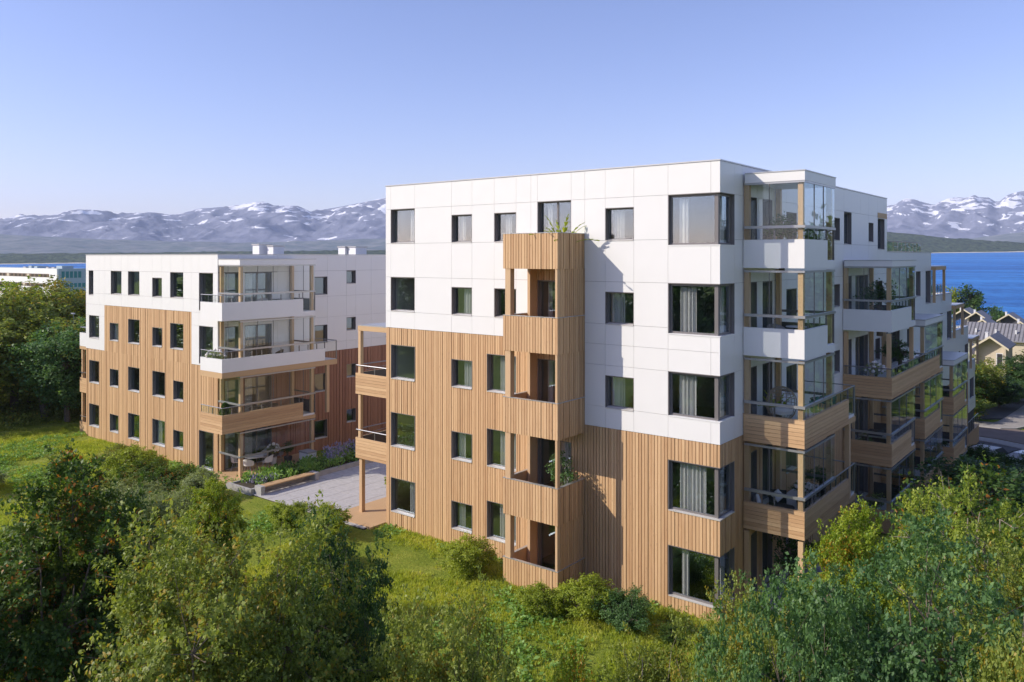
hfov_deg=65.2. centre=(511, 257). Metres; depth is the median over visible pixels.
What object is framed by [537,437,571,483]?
balcony door
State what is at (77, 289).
tree
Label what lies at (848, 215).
window
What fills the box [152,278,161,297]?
window
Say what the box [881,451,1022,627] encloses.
tree
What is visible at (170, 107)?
sky
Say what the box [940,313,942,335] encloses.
window
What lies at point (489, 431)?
window
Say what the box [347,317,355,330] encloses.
window
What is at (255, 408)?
chair
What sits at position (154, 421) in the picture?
window
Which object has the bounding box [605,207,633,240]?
window
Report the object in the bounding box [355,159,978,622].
apartment building
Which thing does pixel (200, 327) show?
window
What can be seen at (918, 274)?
window
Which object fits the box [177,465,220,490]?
shrub
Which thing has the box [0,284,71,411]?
tree
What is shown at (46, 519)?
tree
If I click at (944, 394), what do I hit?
potted plant
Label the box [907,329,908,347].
window
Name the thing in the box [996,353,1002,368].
window
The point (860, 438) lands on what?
potted plant
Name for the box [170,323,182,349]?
window
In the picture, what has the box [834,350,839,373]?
window
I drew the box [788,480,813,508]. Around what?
potted plant
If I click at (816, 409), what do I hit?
chair
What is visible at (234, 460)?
chair
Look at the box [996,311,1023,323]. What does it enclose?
gabled house
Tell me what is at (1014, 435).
road
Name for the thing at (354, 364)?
window
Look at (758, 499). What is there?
lounge chair
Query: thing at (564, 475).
potted plant
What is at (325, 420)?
window
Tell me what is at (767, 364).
window
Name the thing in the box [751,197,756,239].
window
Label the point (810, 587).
tree
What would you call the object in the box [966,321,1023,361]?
terraced house
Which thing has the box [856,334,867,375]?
window
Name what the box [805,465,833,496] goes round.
potted plant
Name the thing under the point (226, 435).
window
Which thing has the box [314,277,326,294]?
window
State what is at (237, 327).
window
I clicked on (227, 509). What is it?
tree
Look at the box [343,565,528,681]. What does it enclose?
tree
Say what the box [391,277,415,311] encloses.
window
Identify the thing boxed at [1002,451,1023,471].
shrub
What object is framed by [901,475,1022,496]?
tree
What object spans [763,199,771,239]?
window
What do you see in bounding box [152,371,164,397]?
window
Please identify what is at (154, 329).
window
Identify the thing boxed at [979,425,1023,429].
kerb
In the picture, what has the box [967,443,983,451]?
shrub
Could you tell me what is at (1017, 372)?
tree
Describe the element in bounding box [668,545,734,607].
corner window
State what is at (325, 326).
window
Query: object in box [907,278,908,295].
window
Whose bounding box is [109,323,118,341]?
window
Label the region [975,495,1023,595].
tree
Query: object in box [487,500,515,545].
window
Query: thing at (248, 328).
window
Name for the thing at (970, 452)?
shrub
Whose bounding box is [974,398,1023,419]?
side street
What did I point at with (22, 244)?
moorland hills
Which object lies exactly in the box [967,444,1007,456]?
parked car
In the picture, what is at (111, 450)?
shrub
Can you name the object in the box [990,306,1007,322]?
tree
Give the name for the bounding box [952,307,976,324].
gabled house
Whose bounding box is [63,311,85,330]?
tree
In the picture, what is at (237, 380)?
window
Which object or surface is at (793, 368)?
window
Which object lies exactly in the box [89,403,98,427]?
window
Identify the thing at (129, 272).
window
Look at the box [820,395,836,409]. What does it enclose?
chair
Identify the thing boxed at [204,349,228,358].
potted plant
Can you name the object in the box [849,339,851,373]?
window
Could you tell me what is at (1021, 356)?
tree
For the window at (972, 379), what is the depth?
66.16 m
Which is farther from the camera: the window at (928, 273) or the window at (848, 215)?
the window at (928, 273)
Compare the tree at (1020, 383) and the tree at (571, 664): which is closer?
the tree at (571, 664)
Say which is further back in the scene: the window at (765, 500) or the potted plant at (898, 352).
the potted plant at (898, 352)
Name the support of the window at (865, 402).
in the apartment building at (631, 355)
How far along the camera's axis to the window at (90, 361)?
53.62 m
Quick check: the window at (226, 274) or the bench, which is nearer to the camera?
the bench
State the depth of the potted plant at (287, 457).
45.93 m
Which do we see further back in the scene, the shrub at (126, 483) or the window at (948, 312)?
the window at (948, 312)
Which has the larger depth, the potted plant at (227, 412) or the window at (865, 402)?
the potted plant at (227, 412)
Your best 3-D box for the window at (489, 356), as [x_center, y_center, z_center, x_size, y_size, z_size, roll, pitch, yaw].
[-0.321,4.655,31.886,1.500,1.550,0.395,0,0,38]
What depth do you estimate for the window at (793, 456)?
31.99 m
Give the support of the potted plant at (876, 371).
on the apartment building at (631, 355)
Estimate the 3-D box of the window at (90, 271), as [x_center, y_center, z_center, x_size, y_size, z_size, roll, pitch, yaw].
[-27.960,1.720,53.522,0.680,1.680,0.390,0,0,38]
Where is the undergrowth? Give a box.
[0,390,85,430]
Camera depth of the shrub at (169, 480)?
40.27 m
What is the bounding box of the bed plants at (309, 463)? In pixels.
[235,446,357,484]
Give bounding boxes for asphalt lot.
[958,441,1021,471]
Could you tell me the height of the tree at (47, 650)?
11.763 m
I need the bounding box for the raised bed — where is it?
[226,453,373,495]
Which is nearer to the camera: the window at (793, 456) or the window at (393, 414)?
the window at (793, 456)
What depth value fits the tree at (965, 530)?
14.68 m
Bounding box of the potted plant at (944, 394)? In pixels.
[933,388,948,396]
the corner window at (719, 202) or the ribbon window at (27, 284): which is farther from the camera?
the ribbon window at (27, 284)
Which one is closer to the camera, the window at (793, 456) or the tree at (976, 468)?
the window at (793, 456)
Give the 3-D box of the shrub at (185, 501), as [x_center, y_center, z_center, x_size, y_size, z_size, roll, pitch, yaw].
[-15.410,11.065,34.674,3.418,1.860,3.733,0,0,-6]
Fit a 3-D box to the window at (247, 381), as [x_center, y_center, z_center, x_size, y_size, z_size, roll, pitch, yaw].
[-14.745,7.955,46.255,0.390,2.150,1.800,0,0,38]
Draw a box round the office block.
[0,266,85,300]
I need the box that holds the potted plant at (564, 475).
[544,450,578,485]
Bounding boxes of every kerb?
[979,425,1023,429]
[979,437,1023,449]
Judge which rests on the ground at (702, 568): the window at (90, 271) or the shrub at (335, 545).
the shrub at (335, 545)
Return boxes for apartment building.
[80,244,385,482]
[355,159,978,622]
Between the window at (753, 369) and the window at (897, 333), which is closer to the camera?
the window at (753, 369)
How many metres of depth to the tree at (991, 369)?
82.00 m
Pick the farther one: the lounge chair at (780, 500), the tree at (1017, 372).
the tree at (1017, 372)
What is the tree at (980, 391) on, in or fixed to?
on the ground at (702, 568)
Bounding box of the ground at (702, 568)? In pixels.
[0,392,1023,681]
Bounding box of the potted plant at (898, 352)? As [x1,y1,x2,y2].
[874,337,915,374]
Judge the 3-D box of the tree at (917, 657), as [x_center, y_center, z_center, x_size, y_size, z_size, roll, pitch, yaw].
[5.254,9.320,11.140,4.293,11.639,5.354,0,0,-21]
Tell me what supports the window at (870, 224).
in the apartment building at (631, 355)
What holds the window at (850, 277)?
in the apartment building at (631, 355)
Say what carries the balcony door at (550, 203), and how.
in the apartment building at (631, 355)
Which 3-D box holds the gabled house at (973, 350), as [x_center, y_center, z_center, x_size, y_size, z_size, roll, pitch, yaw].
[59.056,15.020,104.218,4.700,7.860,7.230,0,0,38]
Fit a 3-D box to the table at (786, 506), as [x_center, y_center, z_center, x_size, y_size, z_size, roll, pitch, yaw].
[9.391,8.812,27.485,0.600,0.503,0.600,0,0,38]
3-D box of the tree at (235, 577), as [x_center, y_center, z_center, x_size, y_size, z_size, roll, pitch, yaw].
[-9.229,11.229,24.249,2.583,5.533,2.486,0,0,-31]
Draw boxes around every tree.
[0,275,41,312]
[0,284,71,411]
[0,284,85,299]
[0,287,85,401]
[0,309,83,416]
[0,316,85,421]
[0,323,21,405]
[0,438,169,681]
[0,483,140,681]
[22,274,85,323]
[51,321,85,403]
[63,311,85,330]
[64,489,373,681]
[119,485,183,628]
[167,473,251,595]
[171,539,250,650]
[260,507,409,681]
[293,576,413,681]
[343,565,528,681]
[549,632,596,681]
[591,604,715,681]
[641,621,775,681]
[682,568,833,681]
[689,568,855,681]
[757,562,915,681]
[769,501,1023,681]
[769,568,825,661]
[770,534,819,595]
[780,495,934,633]
[867,463,1023,681]
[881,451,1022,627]
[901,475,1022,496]
[902,453,1023,565]
[923,590,1023,681]
[925,522,1023,676]
[930,465,1023,486]
[945,459,1023,474]
[946,286,962,314]
[954,283,989,311]
[968,354,1012,402]
[974,394,990,419]
[975,361,995,401]
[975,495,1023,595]
[984,305,997,315]
[984,374,1023,407]
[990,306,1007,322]
[995,355,1023,382]
[1009,381,1023,400]
[1013,349,1023,363]
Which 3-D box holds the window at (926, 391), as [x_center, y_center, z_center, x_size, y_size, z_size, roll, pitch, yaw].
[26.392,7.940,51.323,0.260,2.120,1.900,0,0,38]
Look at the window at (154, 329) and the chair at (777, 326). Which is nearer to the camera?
the chair at (777, 326)
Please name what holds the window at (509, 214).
in the apartment building at (631, 355)
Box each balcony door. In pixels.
[537,200,570,232]
[537,280,554,316]
[537,358,554,401]
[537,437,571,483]
[537,522,554,569]
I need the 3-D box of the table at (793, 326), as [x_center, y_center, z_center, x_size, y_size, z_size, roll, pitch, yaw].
[9.963,2.761,28.053,0.700,0.683,0.700,0,0,38]
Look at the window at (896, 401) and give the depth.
45.76 m
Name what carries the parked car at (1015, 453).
on the asphalt lot
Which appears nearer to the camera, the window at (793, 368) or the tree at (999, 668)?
the tree at (999, 668)
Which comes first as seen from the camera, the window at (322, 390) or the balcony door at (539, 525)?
the balcony door at (539, 525)
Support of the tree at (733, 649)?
on the ground at (702, 568)
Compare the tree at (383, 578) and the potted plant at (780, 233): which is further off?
the potted plant at (780, 233)
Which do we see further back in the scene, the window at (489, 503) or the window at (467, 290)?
the window at (467, 290)
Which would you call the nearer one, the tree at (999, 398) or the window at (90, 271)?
the window at (90, 271)
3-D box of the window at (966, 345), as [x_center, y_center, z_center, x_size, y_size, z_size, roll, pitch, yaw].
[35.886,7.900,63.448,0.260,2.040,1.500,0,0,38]
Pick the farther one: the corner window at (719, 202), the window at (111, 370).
the window at (111, 370)
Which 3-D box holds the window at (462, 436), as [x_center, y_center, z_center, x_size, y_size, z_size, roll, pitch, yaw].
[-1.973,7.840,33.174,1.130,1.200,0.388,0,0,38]
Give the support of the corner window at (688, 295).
in the apartment building at (631, 355)
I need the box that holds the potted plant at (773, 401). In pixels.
[757,390,792,416]
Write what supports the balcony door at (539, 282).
in the apartment building at (631, 355)
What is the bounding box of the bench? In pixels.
[255,470,318,494]
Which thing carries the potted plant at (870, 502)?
on the apartment building at (631, 355)
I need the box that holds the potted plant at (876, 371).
[859,360,885,376]
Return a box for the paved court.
[253,462,385,529]
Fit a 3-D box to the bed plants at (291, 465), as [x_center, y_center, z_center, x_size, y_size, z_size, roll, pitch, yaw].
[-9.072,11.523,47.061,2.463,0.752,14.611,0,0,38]
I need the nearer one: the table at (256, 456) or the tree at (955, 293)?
the table at (256, 456)
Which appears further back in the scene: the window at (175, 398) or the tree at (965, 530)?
the window at (175, 398)
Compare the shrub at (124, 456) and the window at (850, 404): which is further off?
the shrub at (124, 456)
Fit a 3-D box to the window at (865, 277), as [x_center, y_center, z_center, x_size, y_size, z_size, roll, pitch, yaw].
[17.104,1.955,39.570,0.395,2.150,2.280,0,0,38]
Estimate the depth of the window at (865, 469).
40.38 m
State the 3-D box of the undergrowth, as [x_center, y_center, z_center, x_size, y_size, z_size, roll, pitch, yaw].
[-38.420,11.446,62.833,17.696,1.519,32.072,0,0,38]
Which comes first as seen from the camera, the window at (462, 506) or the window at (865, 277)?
the window at (462, 506)
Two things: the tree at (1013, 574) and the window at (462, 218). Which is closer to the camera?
the tree at (1013, 574)
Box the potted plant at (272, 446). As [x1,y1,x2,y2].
[265,442,280,463]
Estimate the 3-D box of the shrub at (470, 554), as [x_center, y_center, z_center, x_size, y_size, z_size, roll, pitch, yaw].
[-1.752,11.184,30.390,2.461,1.733,2.579,0,0,-6]
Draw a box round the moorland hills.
[0,232,1023,253]
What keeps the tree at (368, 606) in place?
on the ground at (702, 568)
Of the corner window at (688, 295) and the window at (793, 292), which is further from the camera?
the window at (793, 292)
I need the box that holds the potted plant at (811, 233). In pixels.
[795,228,824,239]
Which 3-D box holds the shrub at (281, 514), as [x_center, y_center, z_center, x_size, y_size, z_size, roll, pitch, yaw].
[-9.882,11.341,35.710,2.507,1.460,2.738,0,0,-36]
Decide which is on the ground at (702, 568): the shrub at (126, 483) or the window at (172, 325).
the shrub at (126, 483)
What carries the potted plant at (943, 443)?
on the apartment building at (631, 355)
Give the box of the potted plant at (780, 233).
[763,211,797,270]
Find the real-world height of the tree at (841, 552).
8.045 m
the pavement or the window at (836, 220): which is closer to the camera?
the window at (836, 220)
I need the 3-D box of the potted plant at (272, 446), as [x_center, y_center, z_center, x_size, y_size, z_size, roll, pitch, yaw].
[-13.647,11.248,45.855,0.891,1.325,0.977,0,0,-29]
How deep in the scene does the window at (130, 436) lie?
50.30 m
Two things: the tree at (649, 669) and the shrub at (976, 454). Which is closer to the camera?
the tree at (649, 669)
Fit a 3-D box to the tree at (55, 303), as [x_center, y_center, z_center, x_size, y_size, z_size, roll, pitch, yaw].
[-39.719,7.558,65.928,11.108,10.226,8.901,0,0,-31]
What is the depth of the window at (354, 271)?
51.87 m
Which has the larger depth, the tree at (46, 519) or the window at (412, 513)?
the window at (412, 513)
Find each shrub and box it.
[0,470,8,483]
[86,476,139,506]
[88,441,135,465]
[92,477,167,507]
[100,442,168,480]
[115,455,173,483]
[121,485,194,513]
[135,461,198,494]
[171,485,205,510]
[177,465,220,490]
[263,499,316,528]
[294,501,352,534]
[301,534,351,565]
[435,532,496,577]
[513,579,571,617]
[549,571,617,621]
[588,583,655,632]
[652,612,703,644]
[688,626,750,665]
[966,445,993,463]
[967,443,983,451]
[970,445,1012,468]
[977,448,1022,463]
[988,450,1023,467]
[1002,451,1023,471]
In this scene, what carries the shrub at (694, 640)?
on the ground at (702, 568)
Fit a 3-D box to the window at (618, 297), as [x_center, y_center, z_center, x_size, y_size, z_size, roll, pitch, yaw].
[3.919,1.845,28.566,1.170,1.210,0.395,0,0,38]
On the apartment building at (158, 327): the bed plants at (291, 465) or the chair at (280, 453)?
the chair at (280, 453)
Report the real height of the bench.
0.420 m
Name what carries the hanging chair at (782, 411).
hanging from the apartment building at (631, 355)
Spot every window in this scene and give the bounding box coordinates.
[0,273,48,276]
[0,281,42,286]
[89,270,92,294]
[89,315,98,338]
[89,360,98,383]
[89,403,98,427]
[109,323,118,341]
[110,369,118,387]
[110,414,118,433]
[111,271,121,294]
[128,271,138,295]
[128,319,139,344]
[128,366,139,392]
[128,413,139,440]
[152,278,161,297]
[152,327,161,346]
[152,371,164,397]
[152,418,164,446]
[170,272,183,298]
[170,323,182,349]
[173,380,182,401]
[173,429,182,450]
[199,273,212,310]
[199,326,212,363]
[199,430,213,471]
[225,273,238,302]
[225,326,238,358]
[225,379,238,414]
[225,434,237,469]
[244,375,271,411]
[244,425,271,462]
[245,272,271,301]
[245,323,271,356]
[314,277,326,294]
[314,325,326,343]
[315,373,324,392]
[315,419,326,439]
[346,270,355,283]
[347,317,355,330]
[347,363,355,377]
[347,408,355,422]
[391,208,414,243]
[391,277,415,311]
[391,344,415,381]
[391,412,415,450]
[391,477,415,517]
[452,214,472,242]
[452,287,471,315]
[452,359,471,389]
[452,431,471,462]
[452,500,471,533]
[487,354,515,393]
[487,428,515,471]
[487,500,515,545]
[494,212,515,241]
[494,288,515,317]
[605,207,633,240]
[605,292,633,325]
[605,375,633,411]
[668,192,734,245]
[668,283,734,337]
[668,371,734,422]
[668,459,734,520]
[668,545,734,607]
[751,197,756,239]
[751,282,756,326]
[751,366,756,413]
[751,450,756,501]
[751,531,756,594]
[762,281,771,327]
[762,444,771,503]
[762,532,772,583]
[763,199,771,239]
[764,362,771,415]
[786,212,796,238]
[786,288,796,318]
[786,364,796,395]
[786,447,796,473]
[834,217,839,240]
[834,284,839,306]
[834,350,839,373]
[844,212,851,244]
[849,276,851,308]
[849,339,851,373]
[849,402,851,438]
[855,275,867,309]
[855,396,867,438]
[855,462,867,502]
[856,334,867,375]
[869,223,872,241]
[875,338,879,360]
[878,218,884,249]
[891,330,899,365]
[891,395,899,415]
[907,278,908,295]
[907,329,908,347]
[916,271,920,296]
[924,378,928,394]
[926,271,930,303]
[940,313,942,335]
[947,311,951,339]
[965,343,967,369]
[970,376,973,403]
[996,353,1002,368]
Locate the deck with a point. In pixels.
(372, 515)
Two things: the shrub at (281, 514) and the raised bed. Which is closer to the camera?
the shrub at (281, 514)
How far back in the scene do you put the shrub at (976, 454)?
56.46 m
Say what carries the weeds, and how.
on the ground at (702, 568)
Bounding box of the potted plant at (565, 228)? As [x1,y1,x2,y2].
[529,214,599,241]
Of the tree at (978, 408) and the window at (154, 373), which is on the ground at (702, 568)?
the tree at (978, 408)
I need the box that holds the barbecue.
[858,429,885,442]
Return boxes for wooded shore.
[0,232,1023,263]
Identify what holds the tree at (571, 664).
on the ground at (702, 568)
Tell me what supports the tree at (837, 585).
on the ground at (702, 568)
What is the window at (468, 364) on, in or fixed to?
in the apartment building at (631, 355)
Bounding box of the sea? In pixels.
[0,252,1023,318]
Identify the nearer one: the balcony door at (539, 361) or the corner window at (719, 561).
the corner window at (719, 561)
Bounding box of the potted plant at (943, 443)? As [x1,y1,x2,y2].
[933,436,947,445]
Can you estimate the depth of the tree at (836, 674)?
10.31 m
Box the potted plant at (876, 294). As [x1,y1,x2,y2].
[853,278,897,335]
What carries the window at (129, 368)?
in the apartment building at (158, 327)
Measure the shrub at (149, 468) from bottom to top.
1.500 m
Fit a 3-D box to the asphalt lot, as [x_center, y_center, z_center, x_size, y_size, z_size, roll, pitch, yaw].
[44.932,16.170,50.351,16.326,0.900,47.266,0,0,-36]
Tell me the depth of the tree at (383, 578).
14.78 m
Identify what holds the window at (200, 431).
in the apartment building at (158, 327)
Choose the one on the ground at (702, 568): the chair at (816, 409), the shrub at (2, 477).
the shrub at (2, 477)
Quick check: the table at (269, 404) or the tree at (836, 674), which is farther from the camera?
the table at (269, 404)
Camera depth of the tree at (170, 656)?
11.81 m
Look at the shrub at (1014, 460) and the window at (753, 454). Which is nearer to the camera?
the window at (753, 454)
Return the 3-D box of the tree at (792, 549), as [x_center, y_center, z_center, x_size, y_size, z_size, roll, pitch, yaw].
[9.914,11.068,27.855,1.793,3.270,1.670,0,0,15]
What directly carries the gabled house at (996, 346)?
on the ground at (702, 568)
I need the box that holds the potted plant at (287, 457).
[281,440,296,462]
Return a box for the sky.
[0,0,1023,217]
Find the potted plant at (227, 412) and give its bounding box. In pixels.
[219,402,230,415]
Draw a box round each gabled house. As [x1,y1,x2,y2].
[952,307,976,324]
[965,310,991,321]
[968,342,974,357]
[972,332,1015,374]
[978,317,996,322]
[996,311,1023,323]
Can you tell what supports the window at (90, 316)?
in the apartment building at (158, 327)
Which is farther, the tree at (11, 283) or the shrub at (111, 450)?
the tree at (11, 283)
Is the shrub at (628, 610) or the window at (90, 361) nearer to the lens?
the shrub at (628, 610)
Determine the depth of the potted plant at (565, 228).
28.78 m
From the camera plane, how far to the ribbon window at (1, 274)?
233.25 m
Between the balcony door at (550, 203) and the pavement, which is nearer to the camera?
the balcony door at (550, 203)
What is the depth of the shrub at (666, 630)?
25.06 m
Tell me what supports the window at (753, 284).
in the apartment building at (631, 355)
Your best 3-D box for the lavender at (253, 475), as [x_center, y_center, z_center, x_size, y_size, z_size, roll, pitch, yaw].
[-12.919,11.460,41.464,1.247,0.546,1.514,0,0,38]
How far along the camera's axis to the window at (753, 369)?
28.66 m
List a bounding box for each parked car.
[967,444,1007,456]
[1006,449,1023,462]
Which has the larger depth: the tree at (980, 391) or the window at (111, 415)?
the tree at (980, 391)
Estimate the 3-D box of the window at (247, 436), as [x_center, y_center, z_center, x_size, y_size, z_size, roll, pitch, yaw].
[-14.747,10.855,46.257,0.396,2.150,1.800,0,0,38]
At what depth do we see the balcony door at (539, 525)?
30.72 m
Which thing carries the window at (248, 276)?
in the apartment building at (158, 327)
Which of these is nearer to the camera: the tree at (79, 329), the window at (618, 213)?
the window at (618, 213)
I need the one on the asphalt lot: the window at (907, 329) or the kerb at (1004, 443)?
the kerb at (1004, 443)
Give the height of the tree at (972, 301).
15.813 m
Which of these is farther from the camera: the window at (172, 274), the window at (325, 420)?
the window at (325, 420)
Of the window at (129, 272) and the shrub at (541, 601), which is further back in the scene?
the window at (129, 272)
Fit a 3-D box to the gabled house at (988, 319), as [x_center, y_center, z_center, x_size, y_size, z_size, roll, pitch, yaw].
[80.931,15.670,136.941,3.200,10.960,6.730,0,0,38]
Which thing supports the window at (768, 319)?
in the apartment building at (631, 355)
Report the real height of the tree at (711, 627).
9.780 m
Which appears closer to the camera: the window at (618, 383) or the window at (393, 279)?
the window at (618, 383)
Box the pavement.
[974,405,1023,427]
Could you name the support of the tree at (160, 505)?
on the ground at (702, 568)
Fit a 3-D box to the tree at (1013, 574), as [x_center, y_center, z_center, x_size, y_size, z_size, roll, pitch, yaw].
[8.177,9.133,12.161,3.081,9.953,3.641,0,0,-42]
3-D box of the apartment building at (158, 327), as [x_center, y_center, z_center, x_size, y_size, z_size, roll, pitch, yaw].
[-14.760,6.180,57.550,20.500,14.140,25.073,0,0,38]
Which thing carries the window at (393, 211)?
in the apartment building at (631, 355)
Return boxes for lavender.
[246,472,280,484]
[321,439,355,460]
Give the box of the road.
[979,427,1023,443]
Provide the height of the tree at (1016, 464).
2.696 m
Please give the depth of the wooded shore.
1597.64 m
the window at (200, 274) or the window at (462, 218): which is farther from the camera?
the window at (200, 274)
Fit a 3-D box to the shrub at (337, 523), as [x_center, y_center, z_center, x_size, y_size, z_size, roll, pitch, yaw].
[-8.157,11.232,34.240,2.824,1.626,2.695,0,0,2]
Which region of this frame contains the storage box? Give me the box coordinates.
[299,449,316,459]
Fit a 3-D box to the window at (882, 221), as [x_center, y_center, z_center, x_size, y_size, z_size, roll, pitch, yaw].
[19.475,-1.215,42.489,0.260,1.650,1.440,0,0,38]
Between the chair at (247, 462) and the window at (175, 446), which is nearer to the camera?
the chair at (247, 462)
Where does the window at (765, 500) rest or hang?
in the apartment building at (631, 355)
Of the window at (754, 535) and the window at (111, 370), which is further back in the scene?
the window at (111, 370)
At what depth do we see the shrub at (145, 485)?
37.22 m
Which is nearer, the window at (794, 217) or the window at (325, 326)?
the window at (794, 217)
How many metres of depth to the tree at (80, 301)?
68.42 m
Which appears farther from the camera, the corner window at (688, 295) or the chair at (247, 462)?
the chair at (247, 462)
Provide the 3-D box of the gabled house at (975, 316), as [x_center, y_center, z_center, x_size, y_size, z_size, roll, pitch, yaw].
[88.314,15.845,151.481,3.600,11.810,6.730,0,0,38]
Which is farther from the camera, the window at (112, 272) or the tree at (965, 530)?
the window at (112, 272)
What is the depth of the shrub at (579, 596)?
26.41 m
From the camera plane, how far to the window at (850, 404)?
38.06 m
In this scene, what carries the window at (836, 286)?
in the apartment building at (631, 355)
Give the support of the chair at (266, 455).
on the apartment building at (158, 327)
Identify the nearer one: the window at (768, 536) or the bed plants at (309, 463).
the window at (768, 536)
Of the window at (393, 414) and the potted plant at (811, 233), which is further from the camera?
the window at (393, 414)
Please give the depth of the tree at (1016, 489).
28.51 m
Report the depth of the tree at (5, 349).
57.30 m
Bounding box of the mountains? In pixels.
[0,191,1023,242]
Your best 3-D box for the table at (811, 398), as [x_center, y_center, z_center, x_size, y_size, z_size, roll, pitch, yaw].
[11.667,5.691,30.148,0.840,0.723,0.840,0,0,38]
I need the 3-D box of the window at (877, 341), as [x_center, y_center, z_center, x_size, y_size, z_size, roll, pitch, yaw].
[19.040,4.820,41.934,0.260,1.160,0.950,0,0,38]
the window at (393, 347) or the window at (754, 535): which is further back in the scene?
the window at (393, 347)
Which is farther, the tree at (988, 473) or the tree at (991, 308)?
the tree at (991, 308)
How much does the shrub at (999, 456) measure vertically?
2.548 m
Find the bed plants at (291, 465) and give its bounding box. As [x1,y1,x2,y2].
[250,447,355,484]
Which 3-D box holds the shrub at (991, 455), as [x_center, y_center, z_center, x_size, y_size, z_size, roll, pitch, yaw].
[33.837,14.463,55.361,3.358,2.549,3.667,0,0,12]
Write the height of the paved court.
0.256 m
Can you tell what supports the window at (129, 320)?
in the apartment building at (158, 327)
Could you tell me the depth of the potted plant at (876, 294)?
37.43 m
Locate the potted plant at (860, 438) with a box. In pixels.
[858,433,871,440]
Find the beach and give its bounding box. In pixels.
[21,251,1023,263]
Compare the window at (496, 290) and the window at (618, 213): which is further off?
the window at (496, 290)
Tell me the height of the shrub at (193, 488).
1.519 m
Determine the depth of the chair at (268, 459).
44.43 m
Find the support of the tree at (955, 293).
on the ground at (702, 568)
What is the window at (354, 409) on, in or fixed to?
in the apartment building at (158, 327)
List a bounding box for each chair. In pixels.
[230,456,237,468]
[243,459,254,472]
[249,406,260,410]
[258,449,268,462]
[262,455,272,466]
[275,450,283,460]
[752,493,760,502]
[766,358,796,418]
[767,324,785,328]
[769,489,786,505]
[809,401,821,412]
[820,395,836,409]
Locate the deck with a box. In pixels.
[343,497,385,529]
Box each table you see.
[245,453,263,467]
[263,403,277,406]
[776,504,794,508]
[786,325,806,328]
[810,397,833,409]
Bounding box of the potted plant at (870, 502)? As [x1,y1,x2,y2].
[863,492,884,508]
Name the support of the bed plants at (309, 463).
in the raised bed
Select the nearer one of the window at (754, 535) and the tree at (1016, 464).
the window at (754, 535)
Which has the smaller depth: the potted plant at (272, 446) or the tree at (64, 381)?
the potted plant at (272, 446)
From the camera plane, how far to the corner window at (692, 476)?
27.01 m
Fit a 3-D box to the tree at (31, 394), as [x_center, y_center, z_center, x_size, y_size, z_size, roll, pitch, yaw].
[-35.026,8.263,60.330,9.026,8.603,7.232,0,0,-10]
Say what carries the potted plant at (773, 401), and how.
on the apartment building at (631, 355)
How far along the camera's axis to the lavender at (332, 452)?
45.78 m
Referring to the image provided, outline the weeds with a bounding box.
[0,431,657,681]
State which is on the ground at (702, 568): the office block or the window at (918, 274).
the office block

